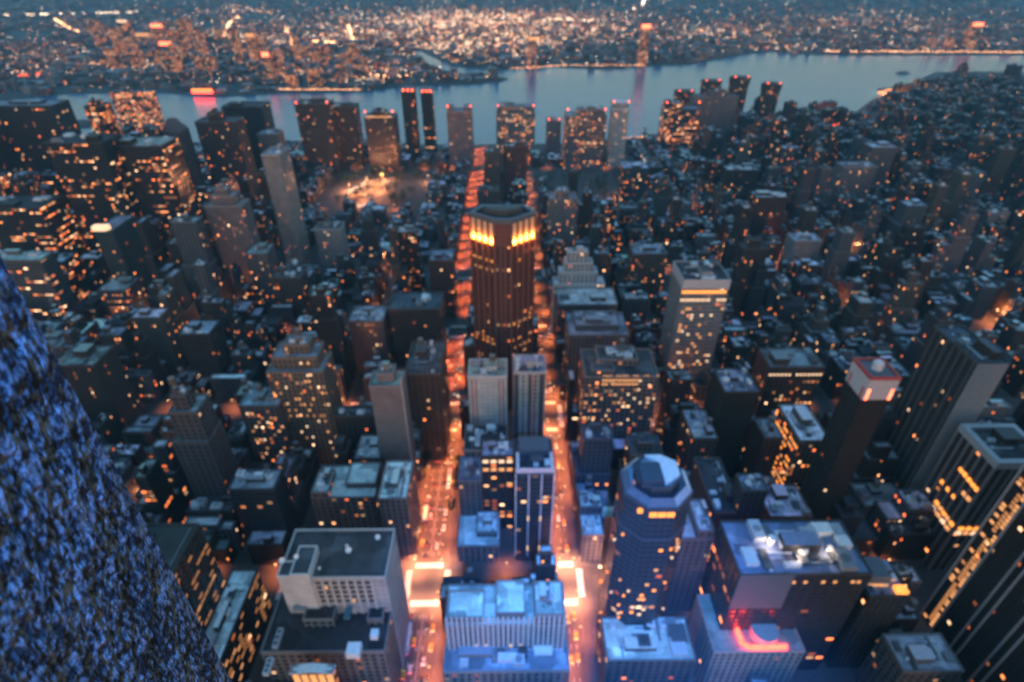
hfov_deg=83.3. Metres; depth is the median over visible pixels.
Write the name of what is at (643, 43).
tower
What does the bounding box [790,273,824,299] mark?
building
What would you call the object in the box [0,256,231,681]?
stone pier
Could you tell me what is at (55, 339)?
loft building
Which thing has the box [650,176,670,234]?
office tower
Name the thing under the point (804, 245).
apartment building
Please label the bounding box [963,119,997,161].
office tower
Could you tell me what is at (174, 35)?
tower
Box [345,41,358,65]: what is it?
tower
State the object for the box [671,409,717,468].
loft building
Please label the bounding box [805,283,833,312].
loft building
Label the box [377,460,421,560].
loft building
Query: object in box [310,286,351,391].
apartment tower
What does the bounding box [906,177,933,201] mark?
office tower
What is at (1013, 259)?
apartment tower
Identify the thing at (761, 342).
loft building
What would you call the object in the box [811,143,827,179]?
apartment tower
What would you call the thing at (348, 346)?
apartment tower
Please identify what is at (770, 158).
office tower
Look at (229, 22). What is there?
street lights
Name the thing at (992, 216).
loft building
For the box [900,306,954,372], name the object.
office tower
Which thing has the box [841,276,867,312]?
loft building
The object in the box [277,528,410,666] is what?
white framed building
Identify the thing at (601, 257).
office tower
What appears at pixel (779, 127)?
office tower
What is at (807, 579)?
office building
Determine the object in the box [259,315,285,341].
building
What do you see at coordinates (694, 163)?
building
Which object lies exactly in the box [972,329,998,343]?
loft building
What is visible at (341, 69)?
tower
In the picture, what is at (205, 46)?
tower
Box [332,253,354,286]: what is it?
loft building
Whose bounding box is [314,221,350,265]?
apartment building
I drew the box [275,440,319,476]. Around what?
office tower
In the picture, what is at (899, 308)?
apartment tower
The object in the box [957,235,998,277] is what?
office tower
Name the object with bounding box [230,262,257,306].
office tower
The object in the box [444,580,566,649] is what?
office building
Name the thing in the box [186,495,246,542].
loft building
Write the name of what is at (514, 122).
hospital building
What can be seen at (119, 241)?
glass tower
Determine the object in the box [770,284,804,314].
row house
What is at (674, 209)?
apartment tower
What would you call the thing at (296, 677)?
window
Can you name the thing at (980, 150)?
apartment tower
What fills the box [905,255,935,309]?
apartment tower
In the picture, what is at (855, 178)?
apartment tower
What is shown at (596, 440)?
office tower
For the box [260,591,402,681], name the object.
office building
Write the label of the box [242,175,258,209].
apartment tower
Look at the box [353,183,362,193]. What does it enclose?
park tree
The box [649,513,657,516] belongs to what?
window
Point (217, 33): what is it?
tower
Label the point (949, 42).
tower
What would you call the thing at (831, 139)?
apartment tower
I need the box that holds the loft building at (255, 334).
[235,320,273,364]
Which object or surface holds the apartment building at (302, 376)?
on the road
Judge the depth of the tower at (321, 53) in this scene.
1996.32 m
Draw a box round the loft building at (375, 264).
[365,252,386,294]
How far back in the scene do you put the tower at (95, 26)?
2389.14 m
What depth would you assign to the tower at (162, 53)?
1922.62 m
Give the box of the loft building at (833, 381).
[820,356,850,399]
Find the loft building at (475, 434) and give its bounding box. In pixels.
[464,424,506,456]
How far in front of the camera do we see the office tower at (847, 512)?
352.41 m
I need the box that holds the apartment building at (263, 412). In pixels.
[238,383,293,467]
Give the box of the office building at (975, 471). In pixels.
[920,423,1023,569]
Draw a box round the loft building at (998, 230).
[979,216,1008,245]
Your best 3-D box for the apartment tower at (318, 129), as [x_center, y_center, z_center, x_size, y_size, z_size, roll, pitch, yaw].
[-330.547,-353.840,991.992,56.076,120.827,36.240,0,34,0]
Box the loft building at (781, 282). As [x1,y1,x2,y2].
[764,268,789,314]
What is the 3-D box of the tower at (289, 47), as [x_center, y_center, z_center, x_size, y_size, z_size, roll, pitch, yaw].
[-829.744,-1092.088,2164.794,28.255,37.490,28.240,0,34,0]
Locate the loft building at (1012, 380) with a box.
[1000,353,1023,398]
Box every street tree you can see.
[422,461,427,471]
[424,451,431,460]
[447,496,457,511]
[450,475,457,488]
[452,454,459,465]
[452,467,458,477]
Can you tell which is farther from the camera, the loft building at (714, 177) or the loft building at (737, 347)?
the loft building at (714, 177)
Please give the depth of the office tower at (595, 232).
616.65 m
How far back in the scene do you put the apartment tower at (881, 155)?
869.42 m
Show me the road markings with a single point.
(408, 577)
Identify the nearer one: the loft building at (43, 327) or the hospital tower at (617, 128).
the loft building at (43, 327)
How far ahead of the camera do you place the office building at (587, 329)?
478.82 m
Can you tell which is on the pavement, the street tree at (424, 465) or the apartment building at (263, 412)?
the street tree at (424, 465)
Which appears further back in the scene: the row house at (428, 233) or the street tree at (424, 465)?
the row house at (428, 233)
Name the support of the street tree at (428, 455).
on the pavement
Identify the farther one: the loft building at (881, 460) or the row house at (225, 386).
the row house at (225, 386)
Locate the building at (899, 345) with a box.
[890,337,911,361]
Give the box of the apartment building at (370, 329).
[348,305,394,372]
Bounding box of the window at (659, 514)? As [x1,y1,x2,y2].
[658,512,665,516]
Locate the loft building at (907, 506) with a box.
[866,489,934,536]
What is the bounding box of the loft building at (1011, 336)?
[994,320,1023,352]
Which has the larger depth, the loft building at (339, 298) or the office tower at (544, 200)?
the office tower at (544, 200)
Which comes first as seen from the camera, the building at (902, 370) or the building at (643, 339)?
the building at (902, 370)
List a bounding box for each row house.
[184,516,243,551]
[209,373,249,402]
[244,319,278,349]
[245,529,290,564]
[270,304,296,325]
[414,215,433,242]
[442,566,481,582]
[618,210,636,232]
[629,322,661,344]
[667,241,686,266]
[692,230,716,254]
[743,315,777,340]
[750,320,784,349]
[764,232,782,260]
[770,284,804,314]
[774,301,808,323]
[819,349,860,384]
[837,320,873,348]
[838,338,872,350]
[867,356,898,361]
[872,516,933,558]
[919,295,956,318]
[923,294,959,318]
[1000,297,1023,315]
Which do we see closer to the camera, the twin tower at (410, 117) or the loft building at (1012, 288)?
the loft building at (1012, 288)
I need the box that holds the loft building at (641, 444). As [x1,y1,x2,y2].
[615,431,663,493]
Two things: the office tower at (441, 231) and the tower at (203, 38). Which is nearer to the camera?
the office tower at (441, 231)
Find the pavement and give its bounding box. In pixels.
[123,107,1020,681]
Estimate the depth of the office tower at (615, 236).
716.98 m
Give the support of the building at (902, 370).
on the road
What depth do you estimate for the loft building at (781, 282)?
600.67 m
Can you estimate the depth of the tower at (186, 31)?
2133.55 m
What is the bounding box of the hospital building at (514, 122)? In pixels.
[496,102,534,152]
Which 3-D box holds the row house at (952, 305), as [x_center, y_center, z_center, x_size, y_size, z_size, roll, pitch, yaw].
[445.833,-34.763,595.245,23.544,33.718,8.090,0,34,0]
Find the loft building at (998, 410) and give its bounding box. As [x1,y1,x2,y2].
[980,399,1011,422]
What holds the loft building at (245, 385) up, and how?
on the road
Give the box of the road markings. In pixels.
[275,179,701,681]
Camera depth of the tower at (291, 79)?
1642.56 m
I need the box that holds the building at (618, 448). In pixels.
[610,433,635,469]
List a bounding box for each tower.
[0,99,81,173]
[0,170,13,194]
[0,195,87,256]
[8,168,39,194]
[43,133,142,252]
[87,18,107,41]
[91,215,152,294]
[92,34,106,47]
[98,55,108,67]
[102,46,123,68]
[106,25,121,51]
[115,30,127,54]
[116,18,139,49]
[117,136,203,231]
[127,48,146,68]
[135,31,154,43]
[147,49,160,62]
[150,22,168,46]
[158,39,170,49]
[158,49,171,68]
[162,118,205,187]
[165,53,183,71]
[167,29,185,54]
[167,376,238,494]
[168,42,184,64]
[175,16,196,54]
[193,27,202,44]
[193,53,204,70]
[194,44,205,54]
[194,108,261,196]
[200,32,208,49]
[200,44,209,54]
[200,54,219,73]
[200,289,239,347]
[204,183,260,297]
[212,27,223,43]
[221,101,275,172]
[227,469,300,539]
[229,26,244,61]
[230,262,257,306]
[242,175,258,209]
[245,31,262,60]
[245,242,278,308]
[253,210,273,243]
[254,168,271,209]
[257,33,265,48]
[257,37,265,59]
[257,129,285,153]
[261,50,275,77]
[261,143,311,263]
[268,46,283,74]
[272,56,282,75]
[274,453,315,504]
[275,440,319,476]
[284,70,298,87]
[286,45,294,56]
[291,33,302,60]
[294,97,344,173]
[301,43,311,56]
[305,65,323,86]
[308,49,317,62]
[310,61,322,70]
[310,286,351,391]
[313,44,327,63]
[321,43,330,61]
[334,102,366,166]
[335,58,348,81]
[336,51,347,63]
[337,310,355,379]
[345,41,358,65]
[353,58,364,77]
[359,54,369,74]
[359,217,388,285]
[364,107,402,173]
[387,220,410,291]
[398,219,423,291]
[401,86,420,161]
[412,421,424,463]
[420,87,436,151]
[437,216,445,248]
[446,103,474,166]
[468,353,506,423]
[469,204,535,410]
[477,185,498,205]
[484,147,500,200]
[503,136,527,199]
[513,354,545,447]
[515,436,554,560]
[525,46,527,64]
[528,34,536,68]
[540,191,547,240]
[545,116,560,152]
[546,186,577,259]
[550,238,562,320]
[564,369,578,440]
[571,422,613,503]
[576,182,592,239]
[588,223,600,259]
[593,246,609,286]
[596,454,692,633]
[600,200,622,252]
[605,100,628,166]
[615,161,648,219]
[630,197,646,225]
[636,22,650,65]
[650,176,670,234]
[655,364,692,437]
[657,260,730,383]
[662,193,680,243]
[673,89,694,104]
[680,178,700,213]
[699,79,721,93]
[700,125,722,159]
[703,367,759,476]
[708,183,722,221]
[719,163,758,200]
[720,201,752,267]
[728,75,750,112]
[728,236,768,315]
[733,138,750,164]
[737,415,783,474]
[739,262,767,320]
[744,135,759,159]
[747,190,788,235]
[756,82,782,119]
[757,139,780,181]
[758,164,780,189]
[761,117,788,163]
[776,144,796,176]
[779,100,797,127]
[786,159,815,219]
[788,106,811,152]
[790,201,819,232]
[801,357,901,518]
[807,164,833,204]
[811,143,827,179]
[819,227,856,281]
[823,128,839,161]
[823,557,911,667]
[827,161,877,204]
[827,495,877,556]
[840,134,863,160]
[840,197,868,227]
[851,204,881,255]
[851,231,893,276]
[857,141,897,185]
[867,247,904,296]
[867,406,897,448]
[872,271,923,340]
[875,181,914,237]
[883,199,928,241]
[885,144,907,187]
[885,160,922,200]
[886,325,1010,490]
[890,167,924,202]
[895,126,911,151]
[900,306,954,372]
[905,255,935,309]
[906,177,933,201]
[907,115,937,160]
[918,137,937,166]
[919,463,1023,681]
[921,180,949,232]
[925,36,938,48]
[930,206,979,273]
[938,162,973,229]
[942,35,957,50]
[946,192,975,229]
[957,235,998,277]
[960,21,983,49]
[960,168,986,204]
[961,132,995,169]
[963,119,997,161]
[975,139,1017,197]
[996,144,1023,202]
[999,222,1023,277]
[1002,63,1023,79]
[1004,190,1023,240]
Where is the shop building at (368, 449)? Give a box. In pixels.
[354,434,383,468]
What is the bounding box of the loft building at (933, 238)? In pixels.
[920,233,945,256]
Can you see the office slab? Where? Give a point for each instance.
(138, 109)
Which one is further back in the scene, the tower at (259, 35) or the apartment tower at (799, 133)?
the tower at (259, 35)
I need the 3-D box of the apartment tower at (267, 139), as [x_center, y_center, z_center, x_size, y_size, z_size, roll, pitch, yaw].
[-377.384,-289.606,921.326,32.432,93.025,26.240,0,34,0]
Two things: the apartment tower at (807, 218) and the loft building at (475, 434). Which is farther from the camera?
the apartment tower at (807, 218)
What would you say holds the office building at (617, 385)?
on the road
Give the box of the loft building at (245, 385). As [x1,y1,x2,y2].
[234,378,259,421]
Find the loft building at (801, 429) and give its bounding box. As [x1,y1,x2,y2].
[771,404,824,487]
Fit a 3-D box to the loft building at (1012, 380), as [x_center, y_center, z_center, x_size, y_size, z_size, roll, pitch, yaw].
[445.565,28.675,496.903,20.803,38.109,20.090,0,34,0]
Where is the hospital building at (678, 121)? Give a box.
[657,99,700,149]
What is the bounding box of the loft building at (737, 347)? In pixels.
[721,336,750,367]
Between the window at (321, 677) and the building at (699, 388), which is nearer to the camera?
the window at (321, 677)
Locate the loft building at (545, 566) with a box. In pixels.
[513,544,557,582]
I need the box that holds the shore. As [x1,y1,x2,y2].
[0,0,1023,98]
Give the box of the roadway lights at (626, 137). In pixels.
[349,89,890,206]
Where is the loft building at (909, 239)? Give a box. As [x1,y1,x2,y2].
[892,219,925,259]
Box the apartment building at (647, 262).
[627,243,667,299]
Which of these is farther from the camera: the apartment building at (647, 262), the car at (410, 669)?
the apartment building at (647, 262)
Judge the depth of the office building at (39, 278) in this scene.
561.70 m
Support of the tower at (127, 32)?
on the shore
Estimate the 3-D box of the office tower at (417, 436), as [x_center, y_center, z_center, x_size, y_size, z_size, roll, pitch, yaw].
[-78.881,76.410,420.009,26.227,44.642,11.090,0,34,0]
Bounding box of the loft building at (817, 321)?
[793,304,835,346]
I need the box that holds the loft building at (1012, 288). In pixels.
[990,278,1023,317]
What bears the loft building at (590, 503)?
on the road
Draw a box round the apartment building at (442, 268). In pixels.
[428,249,457,316]
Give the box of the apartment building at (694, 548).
[663,499,714,610]
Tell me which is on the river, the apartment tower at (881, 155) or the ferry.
the ferry
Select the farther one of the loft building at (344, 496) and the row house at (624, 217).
the row house at (624, 217)
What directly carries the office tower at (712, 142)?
on the road
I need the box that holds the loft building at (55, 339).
[43,327,81,358]
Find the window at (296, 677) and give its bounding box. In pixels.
[292,675,300,681]
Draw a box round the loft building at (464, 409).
[459,399,469,438]
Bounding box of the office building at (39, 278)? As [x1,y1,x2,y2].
[0,249,77,320]
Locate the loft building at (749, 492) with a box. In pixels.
[731,473,768,519]
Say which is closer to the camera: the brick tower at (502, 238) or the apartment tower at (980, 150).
the brick tower at (502, 238)
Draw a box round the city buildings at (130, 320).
[0,58,1023,681]
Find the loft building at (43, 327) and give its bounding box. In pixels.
[37,323,46,332]
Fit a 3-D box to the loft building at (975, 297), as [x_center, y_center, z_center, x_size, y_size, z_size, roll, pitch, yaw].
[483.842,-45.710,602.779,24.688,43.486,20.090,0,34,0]
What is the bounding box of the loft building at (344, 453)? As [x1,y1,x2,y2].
[332,435,355,464]
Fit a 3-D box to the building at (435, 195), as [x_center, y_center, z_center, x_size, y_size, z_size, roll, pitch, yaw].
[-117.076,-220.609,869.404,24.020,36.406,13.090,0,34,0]
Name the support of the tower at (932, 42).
on the shore
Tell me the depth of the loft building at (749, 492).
315.49 m
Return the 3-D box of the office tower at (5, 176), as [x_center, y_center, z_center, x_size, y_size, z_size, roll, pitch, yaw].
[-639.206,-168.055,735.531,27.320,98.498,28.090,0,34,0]
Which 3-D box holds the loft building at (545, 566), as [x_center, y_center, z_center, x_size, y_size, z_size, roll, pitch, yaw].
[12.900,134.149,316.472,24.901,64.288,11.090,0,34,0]
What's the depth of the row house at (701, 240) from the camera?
720.10 m
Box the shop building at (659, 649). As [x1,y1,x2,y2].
[595,616,696,681]
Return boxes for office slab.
[108,88,164,131]
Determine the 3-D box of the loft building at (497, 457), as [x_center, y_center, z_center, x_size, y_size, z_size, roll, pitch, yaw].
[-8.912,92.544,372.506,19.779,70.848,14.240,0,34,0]
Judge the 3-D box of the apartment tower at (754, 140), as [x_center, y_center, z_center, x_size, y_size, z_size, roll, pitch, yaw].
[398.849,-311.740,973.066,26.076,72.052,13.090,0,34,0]
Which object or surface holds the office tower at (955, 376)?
on the road
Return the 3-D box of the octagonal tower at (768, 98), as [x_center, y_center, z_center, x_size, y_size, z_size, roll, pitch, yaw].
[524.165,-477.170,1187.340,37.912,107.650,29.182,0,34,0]
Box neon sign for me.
[191,89,213,94]
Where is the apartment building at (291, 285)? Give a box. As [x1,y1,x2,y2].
[270,266,310,317]
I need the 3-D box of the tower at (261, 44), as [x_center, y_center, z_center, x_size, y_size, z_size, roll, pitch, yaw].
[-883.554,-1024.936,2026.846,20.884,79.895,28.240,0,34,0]
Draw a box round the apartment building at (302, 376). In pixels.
[264,327,342,463]
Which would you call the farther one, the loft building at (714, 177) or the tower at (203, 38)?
the tower at (203, 38)
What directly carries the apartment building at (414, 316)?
on the road
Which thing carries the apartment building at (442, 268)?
on the road
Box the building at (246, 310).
[233,298,267,326]
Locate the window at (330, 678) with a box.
[326,675,334,681]
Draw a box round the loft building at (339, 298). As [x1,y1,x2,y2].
[317,283,346,314]
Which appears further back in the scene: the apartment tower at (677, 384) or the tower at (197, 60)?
the tower at (197, 60)
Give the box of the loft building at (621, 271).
[612,257,628,292]
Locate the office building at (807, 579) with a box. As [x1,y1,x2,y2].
[698,519,872,669]
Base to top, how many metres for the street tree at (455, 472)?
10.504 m
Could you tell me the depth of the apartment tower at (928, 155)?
936.95 m
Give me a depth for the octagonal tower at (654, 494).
261.31 m
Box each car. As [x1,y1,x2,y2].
[401,670,405,678]
[408,665,411,673]
[421,657,425,665]
[429,643,432,651]
[570,655,573,663]
[574,631,577,639]
[576,653,579,661]
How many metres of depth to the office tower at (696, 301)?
476.93 m
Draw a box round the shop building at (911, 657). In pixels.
[854,633,964,681]
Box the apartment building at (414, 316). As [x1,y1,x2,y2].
[388,292,447,366]
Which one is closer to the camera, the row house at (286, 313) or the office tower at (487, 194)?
the row house at (286, 313)
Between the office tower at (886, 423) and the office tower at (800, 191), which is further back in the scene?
the office tower at (800, 191)
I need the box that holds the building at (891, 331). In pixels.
[879,317,919,344]
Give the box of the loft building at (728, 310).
[721,297,742,325]
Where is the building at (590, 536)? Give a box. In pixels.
[577,513,603,561]
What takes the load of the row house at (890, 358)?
on the road
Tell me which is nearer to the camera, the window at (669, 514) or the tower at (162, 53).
the window at (669, 514)
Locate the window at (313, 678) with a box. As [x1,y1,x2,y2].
[309,675,317,681]
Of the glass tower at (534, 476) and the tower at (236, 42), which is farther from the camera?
the tower at (236, 42)
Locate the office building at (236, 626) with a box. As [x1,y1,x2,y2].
[205,569,272,681]
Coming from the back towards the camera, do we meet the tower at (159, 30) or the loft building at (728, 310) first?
the tower at (159, 30)
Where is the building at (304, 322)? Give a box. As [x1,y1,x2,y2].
[295,309,315,331]
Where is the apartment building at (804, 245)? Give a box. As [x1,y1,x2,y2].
[779,232,822,261]
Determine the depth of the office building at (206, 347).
485.78 m
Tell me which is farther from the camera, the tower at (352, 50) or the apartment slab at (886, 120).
the tower at (352, 50)
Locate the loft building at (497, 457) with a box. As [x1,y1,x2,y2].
[481,439,513,527]
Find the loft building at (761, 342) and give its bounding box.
[741,332,769,373]
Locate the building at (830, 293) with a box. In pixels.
[811,288,838,311]
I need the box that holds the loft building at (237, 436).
[227,424,256,461]
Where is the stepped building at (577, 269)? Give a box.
[550,246,604,337]
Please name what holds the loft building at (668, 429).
on the road
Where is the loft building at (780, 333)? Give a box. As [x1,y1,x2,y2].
[767,326,791,347]
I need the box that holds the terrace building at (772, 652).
[688,594,805,681]
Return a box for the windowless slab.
[369,361,418,488]
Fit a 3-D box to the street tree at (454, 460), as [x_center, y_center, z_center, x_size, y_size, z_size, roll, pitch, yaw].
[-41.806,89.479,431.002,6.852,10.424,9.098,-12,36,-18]
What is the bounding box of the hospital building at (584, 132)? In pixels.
[562,105,606,168]
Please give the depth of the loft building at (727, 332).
530.60 m
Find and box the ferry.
[896,70,909,73]
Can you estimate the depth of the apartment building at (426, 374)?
410.64 m
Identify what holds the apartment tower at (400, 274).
on the road
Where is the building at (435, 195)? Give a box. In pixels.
[426,183,443,207]
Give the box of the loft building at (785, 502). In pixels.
[759,484,813,519]
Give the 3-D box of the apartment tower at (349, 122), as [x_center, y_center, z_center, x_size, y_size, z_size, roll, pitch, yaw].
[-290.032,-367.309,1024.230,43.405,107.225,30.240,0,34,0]
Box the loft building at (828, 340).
[813,330,840,359]
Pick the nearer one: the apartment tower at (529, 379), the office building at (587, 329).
the apartment tower at (529, 379)
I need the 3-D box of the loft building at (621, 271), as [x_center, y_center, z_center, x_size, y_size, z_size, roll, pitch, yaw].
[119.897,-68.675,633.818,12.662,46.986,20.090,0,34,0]
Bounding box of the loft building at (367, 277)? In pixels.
[362,266,381,304]
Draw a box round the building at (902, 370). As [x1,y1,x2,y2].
[888,362,910,387]
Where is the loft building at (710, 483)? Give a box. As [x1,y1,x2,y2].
[689,457,735,579]
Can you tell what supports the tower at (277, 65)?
on the shore
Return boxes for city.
[0,0,1023,94]
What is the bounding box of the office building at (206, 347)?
[178,320,232,375]
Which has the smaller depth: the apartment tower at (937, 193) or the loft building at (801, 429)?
the loft building at (801, 429)
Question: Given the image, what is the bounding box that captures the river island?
[77,119,90,127]
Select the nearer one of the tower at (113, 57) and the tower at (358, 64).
the tower at (358, 64)
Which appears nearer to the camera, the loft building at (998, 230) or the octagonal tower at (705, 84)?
the loft building at (998, 230)
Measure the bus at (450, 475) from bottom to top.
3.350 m
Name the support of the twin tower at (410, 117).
on the road
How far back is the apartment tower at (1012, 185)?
867.51 m
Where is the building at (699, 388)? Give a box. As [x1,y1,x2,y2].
[690,369,712,399]
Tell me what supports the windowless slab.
on the road
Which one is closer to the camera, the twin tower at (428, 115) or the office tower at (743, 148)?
the office tower at (743, 148)
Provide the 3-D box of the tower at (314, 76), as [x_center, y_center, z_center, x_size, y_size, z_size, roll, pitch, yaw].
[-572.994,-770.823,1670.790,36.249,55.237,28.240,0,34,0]
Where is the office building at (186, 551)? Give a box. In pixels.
[146,523,225,630]
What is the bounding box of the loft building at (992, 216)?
[971,208,1010,239]
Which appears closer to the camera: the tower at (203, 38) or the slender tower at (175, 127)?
the slender tower at (175, 127)
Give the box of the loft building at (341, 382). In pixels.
[334,364,347,402]
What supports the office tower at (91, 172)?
on the road
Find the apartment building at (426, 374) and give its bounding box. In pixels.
[405,337,451,460]
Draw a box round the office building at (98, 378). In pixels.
[57,343,145,436]
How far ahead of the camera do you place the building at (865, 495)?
381.53 m
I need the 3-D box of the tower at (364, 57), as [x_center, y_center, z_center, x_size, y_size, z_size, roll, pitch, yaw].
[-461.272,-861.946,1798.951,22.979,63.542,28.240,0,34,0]
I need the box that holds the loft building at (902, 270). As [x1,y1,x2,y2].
[870,264,912,298]
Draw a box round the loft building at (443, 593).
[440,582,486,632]
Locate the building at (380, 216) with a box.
[362,204,387,226]
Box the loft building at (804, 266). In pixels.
[788,259,820,282]
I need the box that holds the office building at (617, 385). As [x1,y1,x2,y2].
[576,338,659,440]
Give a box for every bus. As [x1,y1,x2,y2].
[406,622,411,644]
[422,505,427,521]
[447,469,451,483]
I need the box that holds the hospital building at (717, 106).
[689,87,738,139]
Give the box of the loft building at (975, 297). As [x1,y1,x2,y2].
[954,276,999,319]
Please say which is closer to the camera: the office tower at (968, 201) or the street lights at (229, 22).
the office tower at (968, 201)
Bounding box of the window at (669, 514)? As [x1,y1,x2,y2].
[667,512,674,516]
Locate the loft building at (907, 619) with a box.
[891,597,920,630]
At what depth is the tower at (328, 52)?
2056.35 m
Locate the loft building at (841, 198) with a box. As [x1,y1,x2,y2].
[831,187,855,210]
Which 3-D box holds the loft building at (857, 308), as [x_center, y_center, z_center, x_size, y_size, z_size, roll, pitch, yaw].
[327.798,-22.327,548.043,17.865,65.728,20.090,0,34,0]
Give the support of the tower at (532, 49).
on the shore
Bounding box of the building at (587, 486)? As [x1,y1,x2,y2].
[573,474,611,524]
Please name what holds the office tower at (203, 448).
on the road
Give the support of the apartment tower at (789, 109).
on the road
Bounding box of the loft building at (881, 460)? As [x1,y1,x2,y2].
[851,441,901,481]
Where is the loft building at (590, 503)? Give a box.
[575,493,613,539]
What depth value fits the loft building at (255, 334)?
518.40 m
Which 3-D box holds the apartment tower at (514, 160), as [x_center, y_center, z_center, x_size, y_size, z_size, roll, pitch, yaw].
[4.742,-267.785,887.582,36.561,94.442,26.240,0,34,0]
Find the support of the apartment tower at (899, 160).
on the road
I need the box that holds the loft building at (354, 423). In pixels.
[333,396,376,450]
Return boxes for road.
[143,71,1023,681]
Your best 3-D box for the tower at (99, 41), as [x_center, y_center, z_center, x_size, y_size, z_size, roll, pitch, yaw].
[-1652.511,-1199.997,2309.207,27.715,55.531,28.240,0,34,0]
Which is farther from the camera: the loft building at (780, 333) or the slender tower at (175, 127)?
the slender tower at (175, 127)
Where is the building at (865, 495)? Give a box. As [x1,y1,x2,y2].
[845,478,897,518]
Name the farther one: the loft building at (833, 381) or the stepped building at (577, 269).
the stepped building at (577, 269)
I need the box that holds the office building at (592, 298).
[553,287,617,345]
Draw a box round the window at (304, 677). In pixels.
[301,675,309,681]
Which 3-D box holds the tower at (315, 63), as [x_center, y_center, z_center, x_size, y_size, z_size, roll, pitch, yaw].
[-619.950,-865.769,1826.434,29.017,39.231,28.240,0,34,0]
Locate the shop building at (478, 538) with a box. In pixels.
[457,511,499,561]
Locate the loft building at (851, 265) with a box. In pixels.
[842,242,869,278]
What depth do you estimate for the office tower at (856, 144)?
945.15 m
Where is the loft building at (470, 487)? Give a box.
[458,455,483,513]
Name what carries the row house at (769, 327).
on the road
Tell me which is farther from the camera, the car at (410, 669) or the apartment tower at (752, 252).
the apartment tower at (752, 252)
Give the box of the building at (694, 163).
[686,152,706,170]
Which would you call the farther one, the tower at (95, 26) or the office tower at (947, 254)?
the tower at (95, 26)
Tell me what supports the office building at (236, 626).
on the road
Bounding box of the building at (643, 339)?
[633,331,659,354]
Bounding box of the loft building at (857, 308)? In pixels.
[835,285,874,336]
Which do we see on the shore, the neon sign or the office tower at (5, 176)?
the neon sign
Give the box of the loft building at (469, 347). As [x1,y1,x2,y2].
[463,335,475,391]
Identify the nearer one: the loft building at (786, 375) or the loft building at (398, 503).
the loft building at (398, 503)
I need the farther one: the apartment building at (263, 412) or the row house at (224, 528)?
the apartment building at (263, 412)
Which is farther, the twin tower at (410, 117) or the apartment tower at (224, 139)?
the twin tower at (410, 117)
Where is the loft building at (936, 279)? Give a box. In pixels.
[925,264,950,294]
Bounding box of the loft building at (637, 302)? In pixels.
[621,290,648,324]
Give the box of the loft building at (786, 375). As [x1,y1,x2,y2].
[751,347,824,416]
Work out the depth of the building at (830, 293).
599.59 m
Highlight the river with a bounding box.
[0,51,1023,144]
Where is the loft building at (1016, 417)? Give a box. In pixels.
[1002,398,1023,425]
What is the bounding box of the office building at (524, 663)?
[443,630,569,681]
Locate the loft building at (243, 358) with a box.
[226,340,264,385]
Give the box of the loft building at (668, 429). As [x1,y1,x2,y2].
[659,401,699,451]
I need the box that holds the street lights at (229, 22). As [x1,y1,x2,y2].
[2,0,1023,91]
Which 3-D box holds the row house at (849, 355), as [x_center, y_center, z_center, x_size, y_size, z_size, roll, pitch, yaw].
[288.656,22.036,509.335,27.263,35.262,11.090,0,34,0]
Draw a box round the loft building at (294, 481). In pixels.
[275,454,309,527]
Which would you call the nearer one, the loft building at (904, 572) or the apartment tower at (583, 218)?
the loft building at (904, 572)
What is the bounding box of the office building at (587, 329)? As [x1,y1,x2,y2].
[562,310,629,392]
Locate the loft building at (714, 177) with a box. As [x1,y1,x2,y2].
[707,160,724,193]
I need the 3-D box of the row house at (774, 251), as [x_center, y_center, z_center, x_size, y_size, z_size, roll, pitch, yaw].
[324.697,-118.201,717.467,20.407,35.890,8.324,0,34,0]
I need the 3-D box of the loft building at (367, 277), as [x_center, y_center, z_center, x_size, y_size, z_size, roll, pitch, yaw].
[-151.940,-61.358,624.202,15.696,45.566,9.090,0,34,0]
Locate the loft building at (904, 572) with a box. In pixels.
[888,561,913,586]
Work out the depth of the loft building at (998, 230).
715.86 m
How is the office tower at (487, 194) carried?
on the road
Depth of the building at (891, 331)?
538.26 m
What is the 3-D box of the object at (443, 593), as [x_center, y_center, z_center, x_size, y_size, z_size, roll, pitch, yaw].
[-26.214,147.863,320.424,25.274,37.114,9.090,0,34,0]
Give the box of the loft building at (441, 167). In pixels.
[434,154,449,174]
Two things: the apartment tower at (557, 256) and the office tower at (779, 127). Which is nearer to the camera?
the apartment tower at (557, 256)
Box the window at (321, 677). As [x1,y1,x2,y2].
[318,675,325,681]
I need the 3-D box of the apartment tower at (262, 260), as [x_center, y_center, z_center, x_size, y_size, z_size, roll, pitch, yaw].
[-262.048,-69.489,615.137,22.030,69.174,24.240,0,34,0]
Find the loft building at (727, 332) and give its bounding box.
[715,326,751,360]
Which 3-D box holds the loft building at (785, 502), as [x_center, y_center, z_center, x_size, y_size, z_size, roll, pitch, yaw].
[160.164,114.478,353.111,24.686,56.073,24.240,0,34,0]
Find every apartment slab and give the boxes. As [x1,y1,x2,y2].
[876,112,897,130]
[899,112,921,131]
[941,136,963,157]
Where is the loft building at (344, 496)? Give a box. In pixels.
[310,462,383,528]

